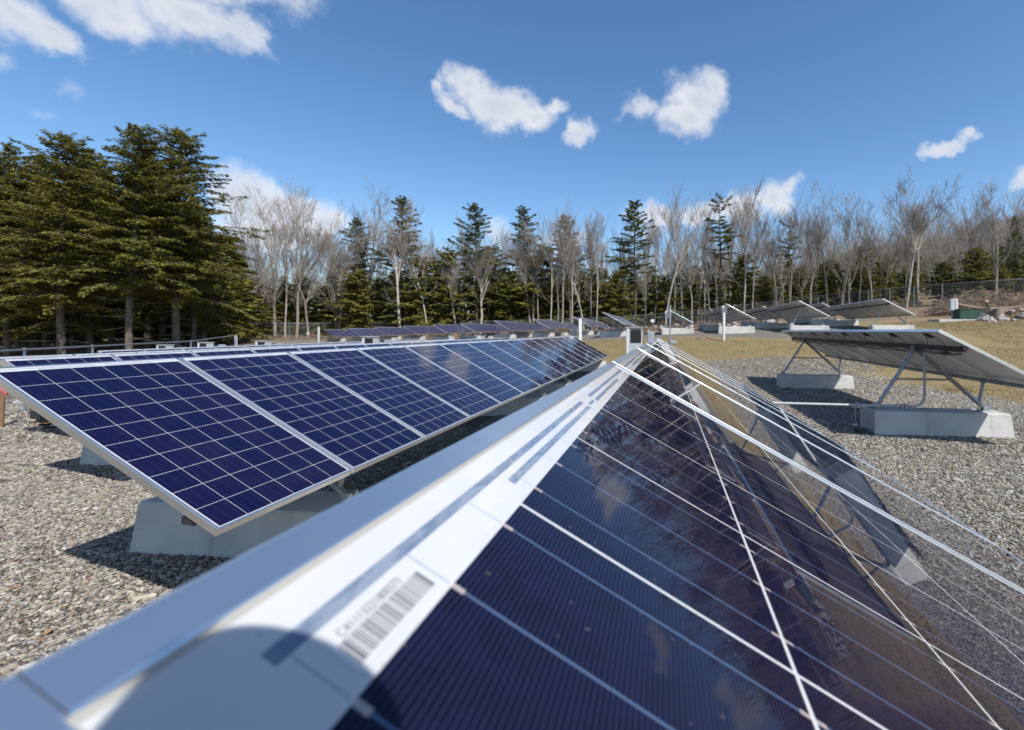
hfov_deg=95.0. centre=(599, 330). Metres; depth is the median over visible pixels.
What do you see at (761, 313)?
solar array
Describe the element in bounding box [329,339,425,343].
solar array
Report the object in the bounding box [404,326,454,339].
solar array
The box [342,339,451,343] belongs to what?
solar array
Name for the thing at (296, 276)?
bare tree
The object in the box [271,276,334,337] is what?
young hemlock
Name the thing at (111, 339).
hemlock tree
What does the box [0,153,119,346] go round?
hemlock tree
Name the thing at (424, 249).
bare tree
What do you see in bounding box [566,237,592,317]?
bare tree
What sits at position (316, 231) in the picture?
bare tree
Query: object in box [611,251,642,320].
bare tree
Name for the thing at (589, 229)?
bare tree
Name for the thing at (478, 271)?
bare tree
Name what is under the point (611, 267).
bare tree
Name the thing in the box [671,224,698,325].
bare tree
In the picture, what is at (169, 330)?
young hemlock
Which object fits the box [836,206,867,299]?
bare tree
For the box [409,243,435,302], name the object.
bare tree
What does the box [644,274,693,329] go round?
young hemlock
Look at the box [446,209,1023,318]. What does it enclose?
hillside trees
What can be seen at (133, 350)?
solar array
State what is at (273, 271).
bare tree
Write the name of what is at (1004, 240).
bare tree
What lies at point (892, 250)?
bare tree
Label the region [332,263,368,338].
bare tree
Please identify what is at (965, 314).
transformer box
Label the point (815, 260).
bare tree
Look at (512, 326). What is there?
solar array
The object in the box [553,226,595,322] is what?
bare tree
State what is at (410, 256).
bare tree
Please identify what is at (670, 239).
bare tree
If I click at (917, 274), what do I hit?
bare tree
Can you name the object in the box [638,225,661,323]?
bare tree
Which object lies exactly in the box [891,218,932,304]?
bare tree
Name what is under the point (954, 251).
bare tree
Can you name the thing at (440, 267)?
bare tree
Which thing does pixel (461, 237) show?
bare tree
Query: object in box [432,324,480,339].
solar array
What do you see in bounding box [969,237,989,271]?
bare tree
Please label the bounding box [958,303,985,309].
log
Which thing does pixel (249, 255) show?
bare tree
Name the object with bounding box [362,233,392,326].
bare tree
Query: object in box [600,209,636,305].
bare tree
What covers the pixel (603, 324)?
solar array
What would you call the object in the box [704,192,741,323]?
pine tree
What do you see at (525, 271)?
bare tree
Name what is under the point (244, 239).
bare tree
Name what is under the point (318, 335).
utility post
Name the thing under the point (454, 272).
bare tree
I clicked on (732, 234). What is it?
bare tree
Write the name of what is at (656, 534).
solar array
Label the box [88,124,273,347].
hemlock tree
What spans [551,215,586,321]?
bare tree
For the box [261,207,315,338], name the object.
bare tree
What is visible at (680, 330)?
solar array
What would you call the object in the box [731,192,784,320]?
bare tree
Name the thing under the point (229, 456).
solar array
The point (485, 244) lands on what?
bare tree
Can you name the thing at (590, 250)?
bare tree
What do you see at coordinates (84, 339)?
young hemlock
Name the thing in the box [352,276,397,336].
young hemlock
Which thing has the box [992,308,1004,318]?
tree stump
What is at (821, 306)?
solar array
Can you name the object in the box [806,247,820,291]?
bare tree
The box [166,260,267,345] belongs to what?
young hemlock
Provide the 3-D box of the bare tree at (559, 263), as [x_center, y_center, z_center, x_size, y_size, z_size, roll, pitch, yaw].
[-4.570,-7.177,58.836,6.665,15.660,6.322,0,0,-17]
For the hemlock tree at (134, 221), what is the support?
on the ground at (776, 334)
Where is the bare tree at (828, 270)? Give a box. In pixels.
[819,254,841,296]
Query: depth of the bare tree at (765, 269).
60.45 m
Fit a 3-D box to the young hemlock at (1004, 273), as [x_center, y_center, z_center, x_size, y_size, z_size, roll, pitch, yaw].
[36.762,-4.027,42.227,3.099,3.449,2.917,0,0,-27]
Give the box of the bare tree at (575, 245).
[558,210,593,330]
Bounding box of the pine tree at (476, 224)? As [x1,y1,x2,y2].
[447,202,499,334]
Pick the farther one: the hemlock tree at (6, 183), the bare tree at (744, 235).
the bare tree at (744, 235)
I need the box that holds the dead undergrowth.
[0,296,921,355]
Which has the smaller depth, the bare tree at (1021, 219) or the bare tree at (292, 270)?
the bare tree at (1021, 219)
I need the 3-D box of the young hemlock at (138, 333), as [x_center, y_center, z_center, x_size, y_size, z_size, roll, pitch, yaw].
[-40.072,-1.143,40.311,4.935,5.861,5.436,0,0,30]
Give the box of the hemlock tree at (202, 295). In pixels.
[136,201,239,346]
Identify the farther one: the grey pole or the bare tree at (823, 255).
the bare tree at (823, 255)
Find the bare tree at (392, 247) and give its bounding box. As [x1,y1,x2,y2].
[358,194,425,338]
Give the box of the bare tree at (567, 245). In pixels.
[542,195,584,331]
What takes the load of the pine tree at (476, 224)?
on the ground at (776, 334)
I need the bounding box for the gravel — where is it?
[0,357,1023,680]
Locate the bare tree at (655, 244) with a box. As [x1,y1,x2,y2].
[647,203,681,322]
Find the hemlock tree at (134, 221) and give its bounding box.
[14,122,215,349]
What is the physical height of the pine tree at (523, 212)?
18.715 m
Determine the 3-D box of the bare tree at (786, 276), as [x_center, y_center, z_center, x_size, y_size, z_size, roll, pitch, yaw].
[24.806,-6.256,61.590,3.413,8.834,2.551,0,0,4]
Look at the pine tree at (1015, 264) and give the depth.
47.84 m
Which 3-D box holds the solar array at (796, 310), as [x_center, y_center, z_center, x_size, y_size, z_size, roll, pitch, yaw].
[11.175,-0.682,27.119,1.890,1.648,8.076,0,0,8]
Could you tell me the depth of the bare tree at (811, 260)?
51.71 m
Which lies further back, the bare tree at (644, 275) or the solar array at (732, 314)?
the bare tree at (644, 275)
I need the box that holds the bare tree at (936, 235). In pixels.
[924,228,964,299]
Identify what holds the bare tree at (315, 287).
on the ground at (776, 334)
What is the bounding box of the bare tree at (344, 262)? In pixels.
[317,205,361,337]
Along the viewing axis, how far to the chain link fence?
46.86 m
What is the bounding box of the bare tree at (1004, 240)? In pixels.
[987,217,1013,267]
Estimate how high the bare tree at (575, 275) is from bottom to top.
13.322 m
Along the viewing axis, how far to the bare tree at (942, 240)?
48.21 m
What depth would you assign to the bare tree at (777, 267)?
50.88 m
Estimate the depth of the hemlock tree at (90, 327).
32.26 m
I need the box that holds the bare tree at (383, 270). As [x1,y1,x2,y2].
[375,242,406,324]
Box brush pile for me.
[914,283,1023,316]
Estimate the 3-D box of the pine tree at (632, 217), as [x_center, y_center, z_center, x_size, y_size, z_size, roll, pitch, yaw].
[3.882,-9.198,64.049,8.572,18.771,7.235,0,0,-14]
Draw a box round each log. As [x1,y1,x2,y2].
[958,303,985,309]
[985,307,1015,313]
[994,305,1023,308]
[1015,307,1023,311]
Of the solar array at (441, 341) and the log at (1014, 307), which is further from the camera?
the log at (1014, 307)
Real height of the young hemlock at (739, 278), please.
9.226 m
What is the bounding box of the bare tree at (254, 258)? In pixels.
[221,222,275,278]
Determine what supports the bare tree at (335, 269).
on the ground at (776, 334)
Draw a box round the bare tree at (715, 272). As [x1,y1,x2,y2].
[708,244,725,307]
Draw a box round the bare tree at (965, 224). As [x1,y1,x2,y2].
[939,182,1010,294]
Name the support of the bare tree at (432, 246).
on the ground at (776, 334)
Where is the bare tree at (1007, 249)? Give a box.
[995,212,1023,294]
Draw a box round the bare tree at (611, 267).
[604,253,633,306]
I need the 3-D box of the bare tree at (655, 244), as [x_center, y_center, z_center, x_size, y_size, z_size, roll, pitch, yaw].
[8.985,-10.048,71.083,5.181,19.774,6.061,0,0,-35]
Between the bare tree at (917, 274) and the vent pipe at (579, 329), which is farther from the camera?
the bare tree at (917, 274)
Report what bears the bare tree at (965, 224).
on the ground at (776, 334)
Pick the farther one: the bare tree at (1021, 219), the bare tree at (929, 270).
the bare tree at (929, 270)
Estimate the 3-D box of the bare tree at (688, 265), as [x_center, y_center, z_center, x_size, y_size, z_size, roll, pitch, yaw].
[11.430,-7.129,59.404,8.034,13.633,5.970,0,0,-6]
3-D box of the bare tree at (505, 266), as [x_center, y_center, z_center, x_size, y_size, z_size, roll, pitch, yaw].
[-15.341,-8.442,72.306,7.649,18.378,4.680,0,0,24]
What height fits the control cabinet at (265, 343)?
1.465 m
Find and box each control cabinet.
[156,345,185,348]
[197,342,225,346]
[255,341,282,345]
[362,337,391,343]
[625,327,653,353]
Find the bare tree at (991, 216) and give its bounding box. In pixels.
[967,177,1023,298]
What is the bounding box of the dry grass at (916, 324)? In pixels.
[583,316,1023,402]
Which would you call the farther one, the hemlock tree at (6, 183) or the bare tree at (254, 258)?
the bare tree at (254, 258)
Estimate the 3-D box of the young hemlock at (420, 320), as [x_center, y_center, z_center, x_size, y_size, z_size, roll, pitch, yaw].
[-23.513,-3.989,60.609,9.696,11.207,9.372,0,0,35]
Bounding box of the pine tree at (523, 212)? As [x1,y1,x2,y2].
[496,205,546,319]
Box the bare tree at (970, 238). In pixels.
[940,198,1001,292]
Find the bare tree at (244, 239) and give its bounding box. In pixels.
[222,195,311,339]
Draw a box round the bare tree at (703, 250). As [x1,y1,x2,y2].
[688,218,715,321]
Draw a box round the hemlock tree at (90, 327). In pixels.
[0,147,153,352]
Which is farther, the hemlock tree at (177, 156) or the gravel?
the hemlock tree at (177, 156)
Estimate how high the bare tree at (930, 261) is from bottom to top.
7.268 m
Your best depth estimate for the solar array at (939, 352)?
7.03 m
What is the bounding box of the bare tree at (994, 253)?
[983,235,1001,286]
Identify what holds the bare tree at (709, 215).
on the ground at (776, 334)
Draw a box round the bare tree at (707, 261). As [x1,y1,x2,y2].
[673,216,724,322]
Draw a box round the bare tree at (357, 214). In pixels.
[349,204,373,322]
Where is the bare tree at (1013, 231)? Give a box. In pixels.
[996,203,1023,292]
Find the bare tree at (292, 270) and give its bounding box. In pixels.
[270,241,303,335]
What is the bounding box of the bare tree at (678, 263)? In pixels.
[646,193,707,326]
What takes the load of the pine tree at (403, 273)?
on the ground at (776, 334)
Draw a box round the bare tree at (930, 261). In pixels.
[921,248,940,280]
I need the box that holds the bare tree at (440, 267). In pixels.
[429,248,448,310]
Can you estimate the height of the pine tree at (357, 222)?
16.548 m
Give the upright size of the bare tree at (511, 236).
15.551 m
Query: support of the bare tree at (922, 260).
on the ground at (776, 334)
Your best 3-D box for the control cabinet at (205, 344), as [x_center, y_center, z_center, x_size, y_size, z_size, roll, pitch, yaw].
[-14.993,1.145,17.847,0.660,1.399,0.570,0,0,8]
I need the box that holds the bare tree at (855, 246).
[801,181,883,303]
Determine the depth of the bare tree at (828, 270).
54.77 m
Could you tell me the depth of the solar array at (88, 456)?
6.27 m
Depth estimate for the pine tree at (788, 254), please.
59.89 m
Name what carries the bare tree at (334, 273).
on the ground at (776, 334)
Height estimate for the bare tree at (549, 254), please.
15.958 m
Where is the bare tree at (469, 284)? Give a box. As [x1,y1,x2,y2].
[447,226,474,333]
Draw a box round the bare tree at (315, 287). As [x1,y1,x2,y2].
[300,257,326,312]
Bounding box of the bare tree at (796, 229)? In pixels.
[771,191,818,302]
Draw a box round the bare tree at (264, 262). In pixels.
[229,221,285,302]
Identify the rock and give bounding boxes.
[995,316,1005,320]
[1008,310,1013,315]
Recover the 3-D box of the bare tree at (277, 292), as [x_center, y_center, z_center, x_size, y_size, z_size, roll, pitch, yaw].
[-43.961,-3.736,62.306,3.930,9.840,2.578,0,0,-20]
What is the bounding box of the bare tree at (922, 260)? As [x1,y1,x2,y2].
[906,240,934,283]
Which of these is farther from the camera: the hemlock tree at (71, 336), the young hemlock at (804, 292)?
the young hemlock at (804, 292)
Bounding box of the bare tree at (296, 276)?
[280,250,319,323]
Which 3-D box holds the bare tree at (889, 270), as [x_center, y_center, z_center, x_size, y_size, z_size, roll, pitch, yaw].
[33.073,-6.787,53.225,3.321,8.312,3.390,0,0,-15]
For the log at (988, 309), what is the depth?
27.49 m
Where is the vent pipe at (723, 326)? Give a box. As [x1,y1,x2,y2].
[722,313,724,340]
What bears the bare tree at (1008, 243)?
on the ground at (776, 334)
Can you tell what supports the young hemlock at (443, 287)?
on the ground at (776, 334)
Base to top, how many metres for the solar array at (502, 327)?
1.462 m
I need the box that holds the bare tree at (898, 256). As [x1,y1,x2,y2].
[877,228,914,297]
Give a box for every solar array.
[0,338,1023,729]
[0,340,564,557]
[0,342,412,465]
[0,344,340,428]
[97,343,329,352]
[324,329,375,341]
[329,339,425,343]
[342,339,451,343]
[348,328,403,341]
[375,327,428,340]
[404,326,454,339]
[410,338,507,344]
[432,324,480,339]
[460,323,505,338]
[472,332,500,337]
[494,321,535,337]
[495,324,528,334]
[504,336,607,394]
[524,323,554,333]
[532,319,569,336]
[556,322,583,335]
[570,317,602,335]
[588,321,612,330]
[599,312,633,336]
[614,316,639,328]
[662,309,693,334]
[698,309,728,329]
[707,304,754,333]
[741,306,781,327]
[762,300,829,329]
[773,329,1023,437]
[788,302,839,324]
[824,299,915,329]
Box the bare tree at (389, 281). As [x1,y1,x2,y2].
[369,262,397,312]
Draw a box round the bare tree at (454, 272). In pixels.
[438,244,469,334]
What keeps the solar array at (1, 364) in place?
on the ground at (776, 334)
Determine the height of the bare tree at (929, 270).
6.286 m
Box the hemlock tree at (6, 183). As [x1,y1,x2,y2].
[0,141,93,355]
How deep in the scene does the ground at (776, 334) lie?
15.54 m
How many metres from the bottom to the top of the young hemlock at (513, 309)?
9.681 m
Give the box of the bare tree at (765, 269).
[750,241,775,290]
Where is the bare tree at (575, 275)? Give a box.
[554,231,591,330]
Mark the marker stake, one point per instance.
(4, 394)
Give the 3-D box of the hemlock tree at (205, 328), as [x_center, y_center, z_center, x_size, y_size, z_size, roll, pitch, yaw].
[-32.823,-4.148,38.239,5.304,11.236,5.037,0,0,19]
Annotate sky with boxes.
[0,0,1023,330]
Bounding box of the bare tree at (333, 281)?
[312,231,357,334]
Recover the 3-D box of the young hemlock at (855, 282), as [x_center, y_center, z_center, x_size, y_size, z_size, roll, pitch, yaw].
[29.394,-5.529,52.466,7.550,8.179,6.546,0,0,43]
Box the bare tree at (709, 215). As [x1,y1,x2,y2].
[687,186,721,319]
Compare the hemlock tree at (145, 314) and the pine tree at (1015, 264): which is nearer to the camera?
the hemlock tree at (145, 314)
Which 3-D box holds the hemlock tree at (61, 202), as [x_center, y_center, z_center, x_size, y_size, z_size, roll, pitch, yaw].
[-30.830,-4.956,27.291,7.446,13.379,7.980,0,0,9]
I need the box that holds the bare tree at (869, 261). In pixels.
[840,210,885,299]
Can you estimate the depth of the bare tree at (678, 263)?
55.30 m
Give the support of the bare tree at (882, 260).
on the ground at (776, 334)
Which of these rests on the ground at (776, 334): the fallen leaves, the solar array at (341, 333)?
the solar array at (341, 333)
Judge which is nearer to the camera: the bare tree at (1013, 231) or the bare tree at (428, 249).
the bare tree at (1013, 231)
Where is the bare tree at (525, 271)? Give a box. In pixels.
[498,229,541,331]
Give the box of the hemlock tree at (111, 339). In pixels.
[40,171,135,348]
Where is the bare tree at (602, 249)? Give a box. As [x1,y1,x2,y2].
[583,206,641,315]
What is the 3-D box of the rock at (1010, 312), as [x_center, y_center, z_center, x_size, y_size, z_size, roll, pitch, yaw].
[24.356,-1.047,27.344,0.259,0.451,0.300,-6,42,20]
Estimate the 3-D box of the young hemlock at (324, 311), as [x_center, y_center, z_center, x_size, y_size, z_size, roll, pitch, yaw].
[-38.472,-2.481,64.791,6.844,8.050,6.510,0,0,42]
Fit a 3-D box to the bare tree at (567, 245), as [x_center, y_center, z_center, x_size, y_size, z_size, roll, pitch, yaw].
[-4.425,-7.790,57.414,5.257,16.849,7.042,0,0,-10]
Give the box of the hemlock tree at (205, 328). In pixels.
[158,214,243,342]
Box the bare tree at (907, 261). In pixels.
[881,220,917,302]
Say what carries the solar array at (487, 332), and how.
on the ground at (776, 334)
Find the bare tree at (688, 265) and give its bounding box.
[656,222,724,321]
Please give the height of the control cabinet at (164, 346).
1.338 m
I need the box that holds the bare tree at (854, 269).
[834,229,870,302]
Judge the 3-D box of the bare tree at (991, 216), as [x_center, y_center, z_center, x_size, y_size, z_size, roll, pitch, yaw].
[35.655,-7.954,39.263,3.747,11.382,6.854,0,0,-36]
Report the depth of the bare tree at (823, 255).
50.01 m
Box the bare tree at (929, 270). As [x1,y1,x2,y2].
[922,251,936,302]
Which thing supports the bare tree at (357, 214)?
on the ground at (776, 334)
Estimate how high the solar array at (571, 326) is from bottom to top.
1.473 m
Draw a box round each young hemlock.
[0,328,53,347]
[51,312,115,345]
[94,306,171,345]
[123,304,228,345]
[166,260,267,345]
[229,273,282,340]
[248,281,290,338]
[259,284,303,337]
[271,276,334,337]
[300,284,342,338]
[315,269,382,337]
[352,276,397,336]
[375,257,449,337]
[403,247,477,335]
[446,243,512,334]
[483,269,537,334]
[497,244,583,333]
[565,267,628,330]
[594,270,650,330]
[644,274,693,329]
[676,283,706,326]
[717,254,772,322]
[748,274,788,307]
[781,267,820,303]
[806,261,851,305]
[828,246,895,305]
[861,254,904,303]
[890,264,929,304]
[922,261,971,305]
[940,246,1003,303]
[984,267,1021,300]
[999,251,1023,298]
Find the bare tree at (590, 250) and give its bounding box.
[576,226,597,330]
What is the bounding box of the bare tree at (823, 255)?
[805,196,846,304]
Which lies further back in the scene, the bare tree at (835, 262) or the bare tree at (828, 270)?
the bare tree at (835, 262)
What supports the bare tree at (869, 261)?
on the ground at (776, 334)
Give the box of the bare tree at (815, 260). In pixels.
[799,221,829,299]
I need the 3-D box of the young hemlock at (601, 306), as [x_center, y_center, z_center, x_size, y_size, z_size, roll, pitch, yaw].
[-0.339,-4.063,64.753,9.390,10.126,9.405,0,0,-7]
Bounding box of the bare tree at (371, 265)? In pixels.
[340,176,397,324]
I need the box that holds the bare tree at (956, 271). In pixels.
[949,247,962,289]
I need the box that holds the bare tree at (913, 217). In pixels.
[881,172,963,307]
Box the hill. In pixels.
[288,243,1002,328]
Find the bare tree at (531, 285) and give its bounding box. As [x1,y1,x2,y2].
[517,256,541,331]
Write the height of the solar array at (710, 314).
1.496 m
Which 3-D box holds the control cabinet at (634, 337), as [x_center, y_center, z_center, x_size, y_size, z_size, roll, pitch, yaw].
[0.871,0.789,9.947,0.590,1.729,0.570,0,0,8]
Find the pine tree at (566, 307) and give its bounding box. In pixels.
[532,214,592,330]
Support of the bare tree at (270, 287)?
on the ground at (776, 334)
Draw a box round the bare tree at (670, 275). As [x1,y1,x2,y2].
[664,248,690,320]
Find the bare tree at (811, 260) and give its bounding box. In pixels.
[782,183,832,304]
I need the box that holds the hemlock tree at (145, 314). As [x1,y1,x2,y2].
[53,151,195,348]
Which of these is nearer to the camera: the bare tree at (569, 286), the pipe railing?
the pipe railing
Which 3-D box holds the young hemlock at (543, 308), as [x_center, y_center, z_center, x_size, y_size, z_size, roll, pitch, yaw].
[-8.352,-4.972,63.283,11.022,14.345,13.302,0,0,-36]
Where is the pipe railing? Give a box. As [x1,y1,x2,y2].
[0,335,236,411]
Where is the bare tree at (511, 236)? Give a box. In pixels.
[493,225,536,332]
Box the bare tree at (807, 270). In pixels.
[784,245,818,301]
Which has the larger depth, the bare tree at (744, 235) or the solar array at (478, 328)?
the bare tree at (744, 235)
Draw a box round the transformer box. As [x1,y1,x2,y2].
[928,309,982,321]
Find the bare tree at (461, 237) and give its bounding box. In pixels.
[454,215,474,317]
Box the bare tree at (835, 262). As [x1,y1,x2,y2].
[826,247,844,296]
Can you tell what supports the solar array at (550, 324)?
on the ground at (776, 334)
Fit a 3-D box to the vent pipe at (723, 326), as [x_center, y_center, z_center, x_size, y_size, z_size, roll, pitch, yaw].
[5.980,-0.155,22.200,0.129,1.406,0.129,0,0,8]
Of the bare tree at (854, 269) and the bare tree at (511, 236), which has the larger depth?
the bare tree at (511, 236)
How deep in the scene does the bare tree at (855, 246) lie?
48.66 m
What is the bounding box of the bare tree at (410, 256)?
[402,228,421,323]
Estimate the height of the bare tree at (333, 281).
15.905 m
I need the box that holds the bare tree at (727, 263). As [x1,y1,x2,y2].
[703,233,740,304]
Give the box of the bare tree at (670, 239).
[640,221,684,325]
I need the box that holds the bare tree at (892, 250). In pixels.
[880,233,906,301]
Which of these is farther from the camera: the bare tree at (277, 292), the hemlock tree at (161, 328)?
the bare tree at (277, 292)
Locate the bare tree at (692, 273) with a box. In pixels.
[671,242,713,312]
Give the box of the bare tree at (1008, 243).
[999,223,1022,270]
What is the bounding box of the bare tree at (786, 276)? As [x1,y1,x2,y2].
[776,257,795,302]
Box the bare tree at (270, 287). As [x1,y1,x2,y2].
[257,268,281,306]
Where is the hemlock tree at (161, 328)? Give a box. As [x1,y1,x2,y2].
[112,186,219,344]
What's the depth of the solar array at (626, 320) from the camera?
40.65 m
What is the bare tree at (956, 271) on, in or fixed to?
on the ground at (776, 334)
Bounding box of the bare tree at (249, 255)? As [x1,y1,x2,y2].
[244,241,283,338]
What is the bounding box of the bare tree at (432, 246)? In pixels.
[424,227,442,320]
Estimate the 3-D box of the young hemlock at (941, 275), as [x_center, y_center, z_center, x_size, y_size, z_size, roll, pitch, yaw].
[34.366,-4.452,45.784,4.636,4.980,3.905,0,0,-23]
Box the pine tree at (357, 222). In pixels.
[326,217,383,326]
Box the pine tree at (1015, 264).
[994,216,1023,290]
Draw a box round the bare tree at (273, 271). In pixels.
[228,182,318,337]
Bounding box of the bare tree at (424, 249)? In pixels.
[385,225,456,296]
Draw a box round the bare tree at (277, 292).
[261,273,289,318]
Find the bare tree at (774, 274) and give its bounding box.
[767,247,783,305]
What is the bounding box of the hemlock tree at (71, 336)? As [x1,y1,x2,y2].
[1,202,117,351]
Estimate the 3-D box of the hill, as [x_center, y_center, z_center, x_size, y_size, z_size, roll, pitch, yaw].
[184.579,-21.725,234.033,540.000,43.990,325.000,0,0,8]
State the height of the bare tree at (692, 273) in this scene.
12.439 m
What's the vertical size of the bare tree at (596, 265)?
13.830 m
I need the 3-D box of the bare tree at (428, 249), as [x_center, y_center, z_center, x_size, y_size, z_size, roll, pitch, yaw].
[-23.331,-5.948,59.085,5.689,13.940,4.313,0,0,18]
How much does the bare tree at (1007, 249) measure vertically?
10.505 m
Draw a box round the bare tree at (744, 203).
[725,177,764,299]
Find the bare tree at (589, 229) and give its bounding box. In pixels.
[581,213,606,329]
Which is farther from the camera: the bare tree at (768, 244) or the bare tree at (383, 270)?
the bare tree at (383, 270)
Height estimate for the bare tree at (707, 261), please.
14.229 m
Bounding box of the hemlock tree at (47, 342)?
[0,176,103,347]
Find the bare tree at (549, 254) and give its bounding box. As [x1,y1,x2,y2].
[531,215,572,319]
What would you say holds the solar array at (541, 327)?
on the ground at (776, 334)
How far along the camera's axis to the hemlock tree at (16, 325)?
35.89 m
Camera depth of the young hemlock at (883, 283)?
54.62 m
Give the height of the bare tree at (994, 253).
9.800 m
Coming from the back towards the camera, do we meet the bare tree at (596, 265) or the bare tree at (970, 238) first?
the bare tree at (596, 265)
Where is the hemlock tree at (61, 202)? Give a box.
[0,129,165,354]
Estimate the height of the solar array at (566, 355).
1.487 m
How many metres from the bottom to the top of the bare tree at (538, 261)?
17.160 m
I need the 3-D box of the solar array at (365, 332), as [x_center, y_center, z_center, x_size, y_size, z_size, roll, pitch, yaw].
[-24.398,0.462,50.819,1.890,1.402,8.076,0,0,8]
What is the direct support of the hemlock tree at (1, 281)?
on the ground at (776, 334)
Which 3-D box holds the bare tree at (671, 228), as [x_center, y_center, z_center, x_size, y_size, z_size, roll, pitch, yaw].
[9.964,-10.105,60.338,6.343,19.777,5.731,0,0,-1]
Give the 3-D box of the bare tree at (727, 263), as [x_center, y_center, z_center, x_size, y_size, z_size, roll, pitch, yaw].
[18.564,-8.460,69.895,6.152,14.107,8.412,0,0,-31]
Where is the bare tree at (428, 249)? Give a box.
[398,234,440,324]
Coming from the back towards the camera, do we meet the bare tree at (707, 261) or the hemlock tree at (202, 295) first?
the bare tree at (707, 261)
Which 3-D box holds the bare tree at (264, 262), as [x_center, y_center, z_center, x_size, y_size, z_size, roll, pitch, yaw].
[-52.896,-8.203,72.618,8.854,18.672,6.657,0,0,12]
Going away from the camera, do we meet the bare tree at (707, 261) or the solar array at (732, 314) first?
the solar array at (732, 314)
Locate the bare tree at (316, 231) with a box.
[237,174,358,337]
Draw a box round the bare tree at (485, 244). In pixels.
[475,230,505,323]
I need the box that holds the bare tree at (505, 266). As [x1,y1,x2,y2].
[492,219,518,278]
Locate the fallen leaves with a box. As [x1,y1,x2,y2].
[0,395,1022,634]
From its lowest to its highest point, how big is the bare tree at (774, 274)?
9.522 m
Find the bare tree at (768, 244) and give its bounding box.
[740,204,805,305]
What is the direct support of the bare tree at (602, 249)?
on the ground at (776, 334)
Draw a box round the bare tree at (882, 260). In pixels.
[869,246,886,296]
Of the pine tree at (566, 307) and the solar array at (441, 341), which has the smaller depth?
the solar array at (441, 341)
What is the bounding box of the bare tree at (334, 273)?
[317,235,350,328]
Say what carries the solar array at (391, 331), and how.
on the ground at (776, 334)
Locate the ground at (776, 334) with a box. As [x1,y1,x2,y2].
[0,294,1023,673]
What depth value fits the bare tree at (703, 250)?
72.95 m
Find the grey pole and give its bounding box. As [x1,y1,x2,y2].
[669,305,670,342]
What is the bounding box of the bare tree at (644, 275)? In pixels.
[635,247,658,325]
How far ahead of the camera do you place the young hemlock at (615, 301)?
61.31 m
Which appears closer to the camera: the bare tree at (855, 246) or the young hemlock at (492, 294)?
the bare tree at (855, 246)
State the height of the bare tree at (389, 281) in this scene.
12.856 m
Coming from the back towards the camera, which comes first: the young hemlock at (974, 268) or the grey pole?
the young hemlock at (974, 268)
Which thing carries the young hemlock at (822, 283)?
on the ground at (776, 334)
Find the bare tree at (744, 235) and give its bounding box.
[719,191,766,312]
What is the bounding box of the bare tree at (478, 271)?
[455,221,510,334]
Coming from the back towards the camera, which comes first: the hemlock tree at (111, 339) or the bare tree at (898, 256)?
the bare tree at (898, 256)
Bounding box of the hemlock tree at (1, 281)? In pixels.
[0,212,34,316]
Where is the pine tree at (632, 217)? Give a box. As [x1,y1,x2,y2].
[596,199,655,323]
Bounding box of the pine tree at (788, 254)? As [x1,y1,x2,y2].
[773,217,802,302]
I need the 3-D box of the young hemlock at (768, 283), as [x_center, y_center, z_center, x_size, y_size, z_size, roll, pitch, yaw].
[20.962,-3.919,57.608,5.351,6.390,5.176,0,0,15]
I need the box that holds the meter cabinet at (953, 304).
[949,299,957,318]
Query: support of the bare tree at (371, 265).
on the ground at (776, 334)
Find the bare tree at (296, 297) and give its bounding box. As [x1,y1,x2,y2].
[289,271,319,316]
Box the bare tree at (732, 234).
[721,210,740,305]
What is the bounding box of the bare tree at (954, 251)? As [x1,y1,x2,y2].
[944,243,968,297]
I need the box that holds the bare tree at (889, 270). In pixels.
[871,234,898,299]
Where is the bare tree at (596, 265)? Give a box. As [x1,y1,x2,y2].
[581,233,610,330]
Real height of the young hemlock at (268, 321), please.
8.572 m
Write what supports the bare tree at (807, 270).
on the ground at (776, 334)
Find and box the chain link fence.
[151,279,1022,341]
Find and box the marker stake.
[0,388,7,426]
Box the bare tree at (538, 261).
[507,209,558,323]
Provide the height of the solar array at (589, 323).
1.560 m
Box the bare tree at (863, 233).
[846,209,881,301]
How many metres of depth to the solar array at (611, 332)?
30.17 m
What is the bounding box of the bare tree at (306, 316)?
[269,225,341,336]
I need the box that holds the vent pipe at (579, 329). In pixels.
[578,319,581,340]
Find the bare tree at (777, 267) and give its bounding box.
[770,254,789,303]
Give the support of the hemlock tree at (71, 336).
on the ground at (776, 334)
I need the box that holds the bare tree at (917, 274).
[874,164,955,306]
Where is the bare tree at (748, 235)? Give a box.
[727,195,767,304]
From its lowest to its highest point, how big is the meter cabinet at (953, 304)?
1.325 m
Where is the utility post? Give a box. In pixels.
[317,327,319,342]
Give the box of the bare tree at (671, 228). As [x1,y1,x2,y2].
[652,178,703,326]
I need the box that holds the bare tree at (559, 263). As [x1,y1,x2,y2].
[536,214,580,330]
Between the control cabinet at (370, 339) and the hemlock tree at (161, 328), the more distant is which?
the hemlock tree at (161, 328)
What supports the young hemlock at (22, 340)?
on the ground at (776, 334)
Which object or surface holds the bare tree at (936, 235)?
on the ground at (776, 334)
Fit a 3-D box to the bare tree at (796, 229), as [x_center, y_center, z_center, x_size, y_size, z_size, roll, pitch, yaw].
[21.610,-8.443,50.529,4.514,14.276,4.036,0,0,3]
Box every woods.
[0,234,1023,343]
[239,187,1023,335]
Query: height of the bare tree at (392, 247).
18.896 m
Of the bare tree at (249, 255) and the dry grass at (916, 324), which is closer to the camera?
the dry grass at (916, 324)
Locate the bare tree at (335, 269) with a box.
[285,221,391,328]
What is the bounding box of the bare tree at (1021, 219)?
[999,184,1023,265]
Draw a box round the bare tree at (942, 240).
[899,209,994,298]
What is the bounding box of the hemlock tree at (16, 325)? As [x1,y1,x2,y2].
[0,181,78,347]
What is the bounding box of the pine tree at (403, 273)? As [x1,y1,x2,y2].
[365,195,439,336]

